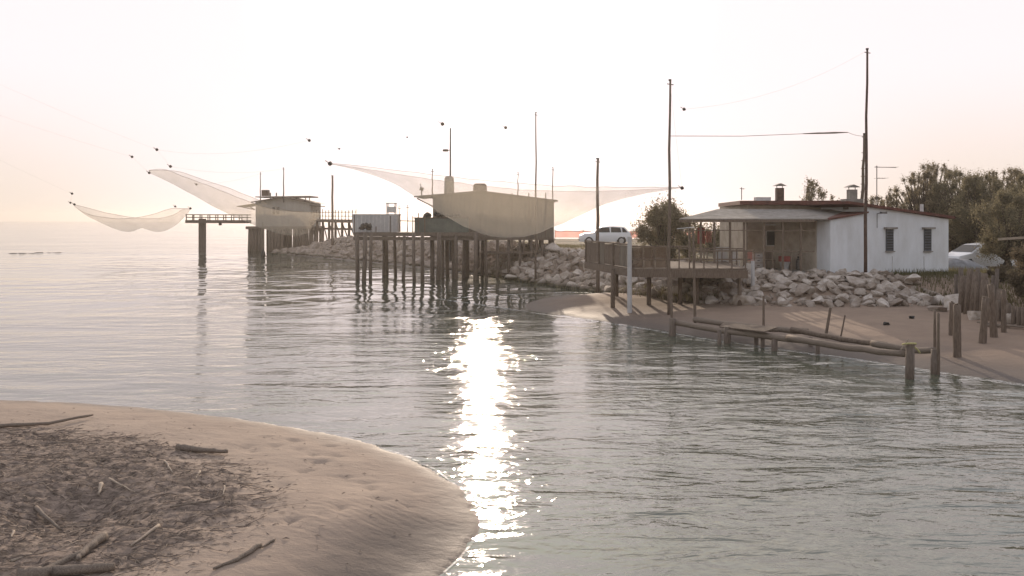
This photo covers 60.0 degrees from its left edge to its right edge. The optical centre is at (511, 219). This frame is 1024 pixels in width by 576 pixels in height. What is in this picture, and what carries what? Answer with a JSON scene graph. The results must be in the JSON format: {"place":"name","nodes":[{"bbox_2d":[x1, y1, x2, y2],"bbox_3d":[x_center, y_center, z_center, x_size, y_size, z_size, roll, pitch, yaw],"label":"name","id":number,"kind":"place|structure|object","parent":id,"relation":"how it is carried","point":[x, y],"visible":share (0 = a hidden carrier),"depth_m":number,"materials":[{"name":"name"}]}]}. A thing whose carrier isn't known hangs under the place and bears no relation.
{"place":"outdoors","nodes":[
{"label":"outdoors","id":0,"kind":"place"},
{"bbox_2d":[0,400,479,575],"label":"sand spit","id":1,"kind":"structure","parent":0,"point":[433,514],"depth_m":11.67,"materials":[{"name":"sand"}]},
{"bbox_2d":[0,414,93,427],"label":"driftwood","id":2,"kind":"object","parent":1,"relation":"on","point":[34,423],"visible":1,"depth_m":15.77,"materials":[{"name":"wood"}]},
{"bbox_2d":[33,505,60,529],"bbox_3d":[-5.745,3.688,10.955,0.063,0.091,0.928,0,0,-44],"label":"driftwood","id":3,"kind":"object","parent":1,"relation":"on","point":[37,508],"visible":1,"depth_m":10.98,"materials":[{"name":"wood"}]},
{"bbox_2d":[16,562,114,575],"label":"driftwood","id":4,"kind":"object","parent":1,"relation":"on","point":[60,570],"visible":1,"depth_m":8.95,"materials":[{"name":"wood"}]},
{"bbox_2d":[51,548,89,564],"bbox_3d":[-4.705,3.585,9.191,0.124,0.090,0.818,0,0,14],"label":"driftwood","id":5,"kind":"object","parent":1,"relation":"on","point":[68,558],"visible":0.46,"depth_m":9.30,"materials":[{"name":"wood"}]},
{"bbox_2d":[75,531,107,560],"bbox_3d":[-4.590,3.570,9.628,0.111,0.096,0.764,0,0,-3],"label":"driftwood","id":6,"kind":"object","parent":1,"relation":"on","point":[101,537],"visible":1,"depth_m":9.67,"materials":[{"name":"wood"}]},
{"bbox_2d":[130,524,160,546],"bbox_3d":[-4.154,3.573,10.031,0.045,0.046,0.628,0,0,6],"label":"driftwood","id":7,"kind":"object","parent":1,"relation":"on","point":[148,532],"visible":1,"depth_m":10.06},
{"bbox_2d":[170,495,221,507],"bbox_3d":[-3.966,3.583,11.240,0.709,0.038,0.158,0,0,-43],"label":"driftwood","id":8,"kind":"object","parent":1,"relation":"on","point":[172,506],"visible":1,"depth_m":11.15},
{"bbox_2d":[175,443,227,452],"bbox_3d":[-4.905,3.635,14.013,0.904,0.127,0.131,0,0,16],"label":"driftwood","id":9,"kind":"object","parent":1,"relation":"on","point":[185,447],"visible":1,"depth_m":14.00,"materials":[{"name":"wood"}]},
{"bbox_2d":[0,410,410,575],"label":"reed litter","id":10,"kind":"object","parent":1,"relation":"on","point":[95,442],"visible":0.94,"depth_m":11.63,"materials":[{"name":"plant"}]},
{"bbox_2d":[213,542,261,569],"bbox_3d":[-2.906,3.599,9.452,0.098,0.063,0.730,0,0,21],"label":"driftwood","id":11,"kind":"object","parent":1,"relation":"on","point":[254,547],"visible":1,"depth_m":9.46,"materials":[{"name":"wood"}]},
{"bbox_2d":[0,222,1023,575],"bbox_3d":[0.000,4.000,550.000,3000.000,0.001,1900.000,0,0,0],"label":"sea","id":12,"kind":"structure","parent":0,"point":[552,444],"depth_m":19.56,"materials":[{"name":"grey liquid"}]},
{"bbox_2d":[185,214,250,250],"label":"pier","id":13,"kind":"structure","parent":12,"relation":"in","point":[201,222],"depth_m":110.06,"materials":[{"name":"brown wood"}]},
{"bbox_2d":[0,0,1023,221],"label":"sky","id":14,"kind":"structure","parent":0,"point":[205,78],"materials":[{"name":"white"}]},
{"bbox_2d":[481,263,717,303],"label":"rocks","id":15,"kind":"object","parent":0,"point":[645,292],"depth_m":43.21,"materials":[{"name":"stone"}]},
{"bbox_2d":[487,240,712,260],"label":"dry grass","id":16,"kind":"structure","parent":0,"point":[572,246],"depth_m":66.74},
{"bbox_2d":[287,239,1023,382],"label":"beach","id":17,"kind":"structure","parent":0,"point":[1001,357],"depth_m":32.20,"materials":[{"name":"sand"}]},
{"bbox_2d":[237,190,324,250],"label":"stilt hut","id":18,"kind":"object","parent":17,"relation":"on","point":[278,225],"visible":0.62,"depth_m":110.00,"materials":[{"name":"brown wood"}]},
{"bbox_2d":[309,209,354,241],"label":"walkway","id":19,"kind":"structure","parent":17,"relation":"on","point":[336,221],"depth_m":104.18,"materials":[{"name":"brown wood"}]},
{"bbox_2d":[331,175,333,244],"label":"mast","id":20,"kind":"object","parent":17,"relation":"on","point":[332,223],"visible":0.94,"depth_m":96.90,"materials":[{"name":"brown wood"}]},
{"bbox_2d":[353,213,484,281],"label":"fishing deck","id":21,"kind":"structure","parent":17,"relation":"on","point":[466,236],"depth_m":59.00,"materials":[{"name":"brown wood"}]},
{"bbox_2d":[359,223,371,229],"bbox_3d":[-9.895,0.492,59.872,0.935,0.544,0.590,0,0,0],"label":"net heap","id":22,"kind":"object","parent":21,"relation":"on","point":[366,226],"visible":1,"depth_m":59.70,"materials":[{"name":"fabric"}]},
{"bbox_2d":[352,214,400,232],"bbox_3d":[-9.380,0.295,61.495,3.160,1.303,1.670,0,0,0],"label":"container","id":23,"kind":"object","parent":21,"relation":"on","point":[381,222],"visible":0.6,"depth_m":60.70,"materials":[{"name":"white metal"}]},
{"bbox_2d":[386,203,396,213],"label":"lookout frame","id":24,"kind":"object","parent":23,"relation":"on","point":[390,209],"visible":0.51,"depth_m":75.00,"materials":[{"name":"white paint"}]},
{"bbox_2d":[414,217,468,231],"bbox_3d":[-4.727,0.406,59.850,3.700,1.057,1.100,0,0,0],"label":"green cabin","id":25,"kind":"object","parent":21,"relation":"on","point":[446,224],"visible":0.97,"depth_m":59.35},
{"bbox_2d":[423,212,443,216],"bbox_3d":[-5.292,-0.268,59.773,1.429,0.482,0.734,0,0,0],"label":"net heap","id":26,"kind":"object","parent":25,"relation":"on","point":[428,214],"visible":0.89,"depth_m":59.62,"materials":[{"name":"fabric"}]},
{"bbox_2d":[443,128,451,260],"bbox_3d":[-4.620,-1.741,63.000,0.662,9.482,0.180,0,0,0],"label":"lamp post","id":27,"kind":"object","parent":21,"relation":"on","point":[450,243],"visible":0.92,"depth_m":62.94,"materials":[{"name":"metal"}]},
{"bbox_2d":[414,176,557,277],"bbox_3d":[-1.760,1.175,62.825,9.693,8.290,6.350,0,0,0],"label":"stilt hut","id":28,"kind":"object","parent":17,"relation":"on","point":[496,216],"visible":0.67,"depth_m":60.00,"materials":[{"name":"brown wood"}]},
{"bbox_2d":[534,112,537,279],"bbox_3d":[1.513,-1.207,55.500,0.266,11.029,0.139,0,0,0],"label":"mast","id":29,"kind":"object","parent":17,"relation":"on","point":[535,269],"visible":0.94,"depth_m":55.47,"materials":[{"name":"brown wood"}]},
{"bbox_2d":[545,242,559,253],"bbox_3d":[2.877,2.011,59.646,1.238,0.681,1.091,24,-20,11],"label":"boulder","id":30,"kind":"object","parent":17,"relation":"on","point":[553,247],"visible":0.76,"depth_m":59.31,"materials":[{"name":"stone"}]},
{"bbox_2d":[595,158,599,292],"bbox_3d":[4.595,0.498,47.495,0.254,7.547,0.223,0,0,24],"label":"mast","id":31,"kind":"object","parent":17,"relation":"on","point":[597,228],"visible":0.82,"depth_m":47.43,"materials":[{"name":"brown wood"}]},
{"bbox_2d":[270,235,933,307],"bbox_3d":[-5.213,2.964,70.887,9.667,2.748,82.882,0,0,-29],"label":"rubble","id":32,"kind":"object","parent":17,"relation":"on","point":[340,246],"visible":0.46,"depth_m":55.98,"materials":[{"name":"stone"}]},
{"bbox_2d":[578,226,631,244],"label":"parked car","id":33,"kind":"object","parent":17,"relation":"on","point":[617,234],"visible":0.73,"depth_m":73.96,"materials":[{"name":"white paint"}]},
{"bbox_2d":[627,237,631,312],"bbox_3d":[4.792,2.359,36.120,0.200,3.283,0.200,0,0,0],"label":"white post","id":34,"kind":"object","parent":17,"relation":"on","point":[629,274],"visible":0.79,"depth_m":36.05,"materials":[{"name":"plastic"}]},
{"bbox_2d":[555,230,705,237],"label":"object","id":35,"kind":"object","parent":17,"relation":"on","point":[567,234],"visible":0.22,"depth_m":88.58,"materials":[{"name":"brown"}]},
{"bbox_2d":[630,191,698,260],"bbox_3d":[9.049,1.129,52.093,4.494,5.616,3.703,0,0,0],"label":"tamarisk bush","id":36,"kind":"object","parent":17,"relation":"on","point":[656,218],"visible":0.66,"depth_m":51.66,"materials":[{"name":"green plant"}]},
{"bbox_2d":[584,240,750,307],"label":"raised platform","id":37,"kind":"structure","parent":17,"relation":"on","point":[648,262],"depth_m":36.84,"materials":[{"name":"brown wood"}]},
{"bbox_2d":[667,79,673,314],"bbox_3d":[6.284,-0.740,35.198,0.266,9.631,0.152,0,0,0],"label":"mast","id":38,"kind":"object","parent":17,"relation":"on","point":[669,218],"visible":0.9,"depth_m":35.16,"materials":[{"name":"brown wood"}]},
{"bbox_2d":[753,132,847,135],"bbox_3d":[11.244,-3.762,39.166,12.692,0.938,0.205,0,0,-38],"label":"boom rope","id":39,"kind":"object","parent":38,"relation":"attached to","point":[810,133],"visible":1,"depth_m":41.66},
{"bbox_2d":[670,274,672,317],"bbox_3d":[5.572,3.112,30.898,0.104,2.377,0.092,0,0,-23],"label":"thin pole","id":40,"kind":"object","parent":17,"relation":"on","point":[671,303],"visible":0.65,"depth_m":30.87,"materials":[{"name":"brown wood"}]},
{"bbox_2d":[672,286,688,294],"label":"boulder","id":41,"kind":"object","parent":17,"relation":"on","point":[674,289],"visible":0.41,"depth_m":40.50,"materials":[{"name":"stone"}]},
{"bbox_2d":[673,210,705,257],"bbox_3d":[10.829,1.163,54.983,2.525,3.438,2.101,0,0,0],"label":"tamarisk bush","id":42,"kind":"object","parent":17,"relation":"on","point":[696,245],"visible":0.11,"depth_m":54.73,"materials":[{"name":"green plant"}]},
{"bbox_2d":[696,222,719,252],"bbox_3d":[15.102,1.778,62.118,6.319,4.811,4.856,0,0,0],"label":"thicket","id":43,"kind":"object","parent":17,"relation":"on","point":[708,245],"visible":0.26,"depth_m":61.32,"materials":[{"name":"green plant"}]},
{"bbox_2d":[705,295,718,303],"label":"boulder","id":44,"kind":"object","parent":17,"relation":"on","point":[711,299],"visible":0.88,"depth_m":37.95,"materials":[{"name":"stone"}]},
{"bbox_2d":[733,295,755,304],"bbox_3d":[9.728,3.453,37.318,1.080,0.622,0.898,12,-12,-9],"label":"boulder","id":45,"kind":"object","parent":17,"relation":"on","point":[747,300],"visible":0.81,"depth_m":36.97,"materials":[{"name":"stone"}]},
{"bbox_2d":[751,261,754,285],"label":"white post","id":46,"kind":"object","parent":17,"relation":"on","point":[752,273],"visible":0.81,"depth_m":38.53,"materials":[{"name":"plastic"}]},
{"bbox_2d":[762,296,764,325],"bbox_3d":[8.749,3.385,30.823,0.087,1.429,0.082,0,0,-23],"label":"stake","id":47,"kind":"object","parent":17,"relation":"on","point":[763,312],"visible":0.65,"depth_m":30.79,"materials":[{"name":"brown wood"}]},
{"bbox_2d":[773,275,788,282],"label":"boulder","id":48,"kind":"object","parent":17,"relation":"on","point":[780,279],"visible":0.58,"depth_m":38.77,"materials":[{"name":"stone"}]},
{"bbox_2d":[775,282,788,289],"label":"boulder","id":49,"kind":"object","parent":17,"relation":"on","point":[781,286],"visible":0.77,"depth_m":38.17,"materials":[{"name":"stone"}]},
{"bbox_2d":[794,283,810,295],"bbox_3d":[12.312,2.989,37.570,0.680,0.445,0.988,4,18,34],"label":"boulder","id":50,"kind":"object","parent":17,"relation":"on","point":[801,288],"visible":1,"depth_m":37.34,"materials":[{"name":"stone"}]},
{"bbox_2d":[669,317,936,379],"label":"log jetty","id":51,"kind":"object","parent":17,"relation":"on","point":[727,329],"visible":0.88,"depth_m":26.59,"materials":[{"name":"brown wood"}]},
{"bbox_2d":[692,229,696,322],"bbox_3d":[6.474,2.071,31.450,0.102,3.462,0.193,0,0,-23],"label":"wooden post","id":52,"kind":"object","parent":51,"relation":"attached to","point":[694,279],"visible":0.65,"depth_m":31.42,"materials":[{"name":"wood"}]},
{"bbox_2d":[799,177,827,200],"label":"tree","id":53,"kind":"object","parent":17,"relation":"on","point":[809,190],"visible":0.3,"depth_m":65.91,"materials":[{"name":"green plant"}]},
{"bbox_2d":[679,183,954,272],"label":"white house","id":54,"kind":"structure","parent":17,"relation":"on","point":[827,235],"depth_m":41.74,"materials":[{"name":"paint"}]},
{"bbox_2d":[706,231,711,242],"bbox_3d":[9.680,0.876,43.601,0.276,0.571,0.127,0,0,0],"label":"towel","id":55,"kind":"object","parent":54,"relation":"hanging from","point":[708,236],"visible":1,"depth_m":43.60,"materials":[{"name":"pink fabric"}]},
{"bbox_2d":[716,247,728,261],"bbox_3d":[10.254,1.880,43.200,0.620,1.050,0.050,0,0,0],"label":"board","id":56,"kind":"object","parent":54,"relation":"on","point":[725,255],"visible":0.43,"depth_m":43.17,"materials":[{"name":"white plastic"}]},
{"bbox_2d":[748,252,765,268],"bbox_3d":[11.986,2.030,43.367,0.800,0.800,0.565,0,0,0],"label":"cabinet","id":57,"kind":"object","parent":54,"relation":"on","point":[758,259],"visible":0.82,"depth_m":43.12,"materials":[{"name":"metal"}]},
{"bbox_2d":[766,231,774,245],"bbox_3d":[13.034,0.950,44.287,0.700,0.800,0.075,0,0,0],"label":"window","id":58,"kind":"structure","parent":54,"relation":"in","point":[770,235],"depth_m":44.25,"materials":[{"name":"glass"}]},
{"bbox_2d":[765,250,775,269],"bbox_3d":[12.409,1.962,42.705,0.440,0.935,0.450,0,0,0],"label":"chair","id":59,"kind":"object","parent":54,"relation":"on","point":[768,255],"visible":0.5,"depth_m":42.89,"materials":[{"name":"brown wood"}]},
{"bbox_2d":[860,133,864,198],"bbox_3d":[17.127,-2.297,43.200,0.382,3.792,0.178,0,0,0],"label":"mast","id":60,"kind":"object","parent":54,"relation":"on","point":[863,180],"visible":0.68,"depth_m":43.14,"materials":[{"name":"brown wood"}]},
{"bbox_2d":[874,166,895,204],"bbox_3d":[18.331,-1.551,43.500,1.058,2.159,0.700,0,0,0],"label":"tv antenna","id":61,"kind":"object","parent":54,"relation":"on","point":[876,167],"visible":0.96,"depth_m":43.49,"materials":[{"name":"metal"}]},
{"bbox_2d":[884,227,897,251],"bbox_3d":[17.687,0.952,41.393,0.640,1.159,0.220,0,0,-19],"label":"window","id":62,"kind":"structure","parent":54,"relation":"in","point":[889,230],"depth_m":41.40,"materials":[{"name":"wood"}]},
{"bbox_2d":[922,227,935,251],"bbox_3d":[19.807,0.970,42.126,0.640,1.176,0.220,0,0,-19],"label":"window","id":63,"kind":"structure","parent":54,"relation":"in","point":[927,230],"depth_m":42.14,"materials":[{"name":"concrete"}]},
{"bbox_3d":[9.326,0.386,43.599,1.338,0.031,0.014,0,0,0],"label":"washing line","id":64,"kind":"object","parent":54,"relation":"attached to","visible":0},
{"bbox_2d":[697,228,704,243],"bbox_3d":[9.306,0.826,43.599,0.354,0.826,0.128,0,0,0],"label":"towel","id":65,"kind":"object","parent":64,"relation":"hanging from","point":[698,237],"visible":0.71,"depth_m":43.60,"materials":[{"name":"red fabric"}]},
{"bbox_2d":[825,308,831,333],"bbox_3d":[10.121,3.477,28.469,0.304,1.264,0.110,0,0,0],"label":"stake","id":66,"kind":"object","parent":17,"relation":"on","point":[828,321],"visible":0.65,"depth_m":28.43,"materials":[{"name":"brown wood"}]},
{"bbox_2d":[834,296,849,302],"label":"boulder","id":67,"kind":"object","parent":17,"relation":"on","point":[843,299],"visible":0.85,"depth_m":36.36,"materials":[{"name":"stone"}]},
{"bbox_2d":[837,284,853,290],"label":"boulder","id":68,"kind":"object","parent":17,"relation":"on","point":[843,287],"visible":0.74,"depth_m":37.62,"materials":[{"name":"stone"}]},
{"bbox_2d":[845,276,866,286],"bbox_3d":[14.824,2.780,38.153,0.884,0.699,0.664,0,0,-43],"label":"boulder","id":69,"kind":"object","parent":17,"relation":"on","point":[853,281],"visible":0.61,"depth_m":37.99,"materials":[{"name":"stone"}]},
{"bbox_2d":[854,288,865,294],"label":"boulder","id":70,"kind":"object","parent":17,"relation":"on","point":[859,291],"visible":1,"depth_m":37.13,"materials":[{"name":"stone"}]},
{"bbox_2d":[864,48,868,272],"bbox_3d":[15.856,-2.382,39.582,0.288,10.510,0.169,0,0,20],"label":"mast","id":71,"kind":"object","parent":17,"relation":"on","point":[866,184],"visible":0.94,"depth_m":39.55,"materials":[{"name":"wood"}]},
{"bbox_2d":[867,195,888,205],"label":"tree","id":72,"kind":"object","parent":17,"relation":"on","point":[873,198],"visible":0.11,"depth_m":74.90,"materials":[{"name":"green plant"}]},
{"bbox_2d":[876,298,889,306],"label":"boulder","id":73,"kind":"object","parent":17,"relation":"on","point":[881,302],"visible":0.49,"depth_m":35.72,"materials":[{"name":"stone"}]},
{"bbox_2d":[882,281,900,290],"bbox_3d":[16.151,2.902,37.801,0.982,0.558,0.749,-10,18,-7],"label":"boulder","id":74,"kind":"object","parent":17,"relation":"on","point":[885,284],"visible":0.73,"depth_m":37.66,"materials":[{"name":"stone"}]},
{"bbox_2d":[877,191,907,208],"bbox_3d":[26.462,0.437,61.867,3.054,5.155,2.941,0,0,0],"label":"tree","id":75,"kind":"object","parent":17,"relation":"on","point":[889,198],"visible":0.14,"depth_m":61.79,"materials":[{"name":"green plant"}]},
{"bbox_2d":[889,298,903,305],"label":"boulder","id":76,"kind":"object","parent":17,"relation":"on","point":[897,301],"visible":1,"depth_m":35.75,"materials":[{"name":"stone"}]},
{"bbox_2d":[902,274,920,282],"bbox_3d":[17.397,2.625,38.677,0.584,0.346,1.062,-15,-18,-22],"label":"boulder","id":77,"kind":"object","parent":17,"relation":"on","point":[914,277],"visible":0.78,"depth_m":38.43,"materials":[{"name":"stone"}]},
{"bbox_2d":[888,167,944,213],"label":"tree","id":78,"kind":"object","parent":17,"relation":"on","point":[916,199],"visible":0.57,"depth_m":67.72,"materials":[{"name":"green plant"}]},
{"bbox_2d":[920,295,936,304],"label":"boulder","id":79,"kind":"object","parent":17,"relation":"on","point":[931,299],"visible":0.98,"depth_m":36.11,"materials":[{"name":"stone"}]},
{"bbox_2d":[904,159,962,212],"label":"tree","id":80,"kind":"object","parent":17,"relation":"on","point":[933,168],"visible":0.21,"depth_m":71.96,"materials":[{"name":"green plant"}]},
{"bbox_2d":[933,309,936,347],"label":"beach post","id":81,"kind":"object","parent":17,"relation":"on","point":[934,333],"visible":0.68,"depth_m":25.00,"materials":[{"name":"brown wood"}]},
{"bbox_2d":[927,305,946,311],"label":"boulder","id":82,"kind":"object","parent":17,"relation":"on","point":[936,308],"visible":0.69,"depth_m":33.86,"materials":[{"name":"stone"}]},
{"bbox_2d":[937,312,939,374],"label":"beach post","id":83,"kind":"object","parent":17,"relation":"on","point":[938,343],"visible":0.84,"depth_m":22.76,"materials":[{"name":"brown wood"}]},
{"bbox_2d":[934,295,943,304],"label":"boulder","id":84,"kind":"object","parent":17,"relation":"on","point":[939,297],"visible":0.46,"depth_m":36.29,"materials":[{"name":"stone"}]},
{"bbox_2d":[944,294,958,309],"bbox_3d":[17.386,3.342,34.653,0.914,0.735,1.066,10,24,19],"label":"boulder","id":85,"kind":"object","parent":17,"relation":"on","point":[950,298],"visible":0.22,"depth_m":34.75,"materials":[{"name":"stone"}]},
{"bbox_2d":[949,301,954,335],"bbox_3d":[13.844,3.311,27.894,0.187,1.478,0.193,0,0,0],"label":"beach post","id":86,"kind":"object","parent":17,"relation":"on","point":[951,303],"visible":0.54,"depth_m":27.84,"materials":[{"name":"brown wood"}]},
{"bbox_2d":[942,202,971,251],"bbox_3d":[32.880,1.094,64.793,4.827,5.543,4.878,0,0,-23],"label":"thicket","id":87,"kind":"object","parent":17,"relation":"on","point":[952,245],"visible":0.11,"depth_m":64.75,"materials":[{"name":"green plant"}]},
{"bbox_2d":[953,303,961,357],"bbox_3d":[12.339,3.303,24.570,0.231,1.953,0.248,0,0,0],"label":"beach post","id":88,"kind":"object","parent":17,"relation":"on","point":[957,353],"visible":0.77,"depth_m":24.48,"materials":[{"name":"brown wood"}]},
{"bbox_2d":[927,167,991,221],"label":"tree","id":89,"kind":"object","parent":17,"relation":"on","point":[940,208],"visible":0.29,"depth_m":66.06,"materials":[{"name":"green plant"}]},
{"bbox_2d":[948,258,989,270],"bbox_3d":[23.100,2.519,46.011,3.200,1.022,2.029,0,0,0],"label":"covered boat","id":90,"kind":"object","parent":17,"relation":"on","point":[960,263],"visible":0.36,"depth_m":45.35,"materials":[{"name":"white fabric"}]},
{"bbox_2d":[935,168,1008,243],"bbox_3d":[32.523,-0.574,61.958,5.336,6.643,4.682,0,0,19],"label":"tree","id":91,"kind":"object","parent":17,"relation":"on","point":[963,229],"visible":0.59,"depth_m":61.52,"materials":[{"name":"green plant"}]},
{"bbox_2d":[967,311,980,319],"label":"boulder","id":92,"kind":"object","parent":17,"relation":"on","point":[974,315],"visible":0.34,"depth_m":31.08,"materials":[{"name":"stone"}]},
{"bbox_2d":[948,243,1015,266],"bbox_3d":[29.066,2.325,55.305,4.640,1.687,2.160,0,0,-18],"label":"parked minivan","id":93,"kind":"object","parent":17,"relation":"on","point":[967,251],"visible":0.31,"depth_m":54.49,"materials":[{"name":"white paint"}]},
{"bbox_2d":[979,296,989,343],"bbox_3d":[14.074,3.229,26.464,0.337,1.856,0.235,0,0,0],"label":"beach post","id":94,"kind":"object","parent":17,"relation":"on","point":[984,321],"visible":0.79,"depth_m":26.38,"materials":[{"name":"brown wood"}]},
{"bbox_2d":[954,268,1023,325],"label":"palisade","id":95,"kind":"object","parent":17,"relation":"on","point":[971,286],"visible":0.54,"depth_m":32.19,"materials":[{"name":"brown wood"}]},
{"bbox_2d":[987,283,997,337],"bbox_3d":[14.830,3.040,27.333,0.331,2.132,0.228,0,0,0],"label":"beach post","id":96,"kind":"object","parent":17,"relation":"on","point":[992,315],"visible":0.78,"depth_m":27.25,"materials":[{"name":"brown wood"}]},
{"bbox_2d":[962,183,1023,270],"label":"tree","id":97,"kind":"object","parent":17,"relation":"on","point":[1004,222],"visible":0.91,"depth_m":51.55,"materials":[{"name":"green plant"}]},
{"bbox_2d":[982,168,1013,207],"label":"tree","id":98,"kind":"object","parent":17,"relation":"on","point":[993,173],"visible":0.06,"depth_m":70.26,"materials":[{"name":"green plant"}]},
{"bbox_2d":[985,263,1017,281],"bbox_3d":[20.718,2.301,37.417,1.336,0.992,1.118,0,0,31],"label":"shrub","id":99,"kind":"object","parent":17,"relation":"on","point":[1002,271],"visible":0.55,"depth_m":37.39,"materials":[{"name":"green plant"}]},
{"bbox_2d":[1001,290,1006,332],"bbox_3d":[15.682,3.149,28.281,0.177,1.802,0.188,0,0,0],"label":"beach post","id":100,"kind":"object","parent":17,"relation":"on","point":[1003,314],"visible":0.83,"depth_m":28.21,"materials":[{"name":"brown wood"}]},
{"bbox_2d":[993,164,1023,192],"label":"tree","id":101,"kind":"object","parent":17,"relation":"on","point":[1014,172],"visible":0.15,"depth_m":65.75,"materials":[{"name":"green plant"}]},
{"bbox_2d":[996,169,1023,235],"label":"tree","id":102,"kind":"object","parent":17,"relation":"on","point":[1020,177],"visible":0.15,"depth_m":60.28,"materials":[{"name":"green plant"}]},
{"bbox_2d":[1001,239,1023,301],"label":"shrub","id":103,"kind":"object","parent":17,"relation":"on","point":[1015,280],"visible":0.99,"depth_m":31.46,"materials":[{"name":"green plant"}]},
{"bbox_2d":[888,266,1023,307],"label":"dry grass","id":104,"kind":"structure","parent":0,"point":[927,273],"depth_m":39.13,"materials":[{"name":"plant"}]},
{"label":"cable","id":105,"kind":"object","parent":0,"visible":0},
{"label":"pulley","id":106,"kind":"object","parent":105,"relation":"hanging from","visible":0},
{"bbox_2d":[149,169,317,212],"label":"fishing net","id":107,"kind":"object","parent":106,"relation":"hanging from","point":[224,186],"visible":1,"depth_m":103.55,"materials":[{"name":"beige"}]},
{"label":"cable","id":108,"kind":"object","parent":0,"visible":0},
{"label":"pulley","id":109,"kind":"object","parent":108,"relation":"hanging from","visible":0},
{"bbox_2d":[330,163,680,191],"bbox_3d":[-0.361,-1.045,49.999,19.870,4.199,9.065,0,0,0],"label":"fishing net","id":110,"kind":"object","parent":109,"relation":"hanging from","point":[504,181],"visible":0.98,"depth_m":49.34,"materials":[{"name":"beige"}]},
{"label":"cable","id":111,"kind":"object","parent":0,"visible":0},
{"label":"pulley","id":112,"kind":"object","parent":111,"relation":"hanging from","visible":0},
{"bbox_2d":[77,205,187,218],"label":"fishing net","id":113,"kind":"object","parent":112,"relation":"hanging from","point":[137,217],"visible":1,"depth_m":112.78,"materials":[{"name":"beige"}]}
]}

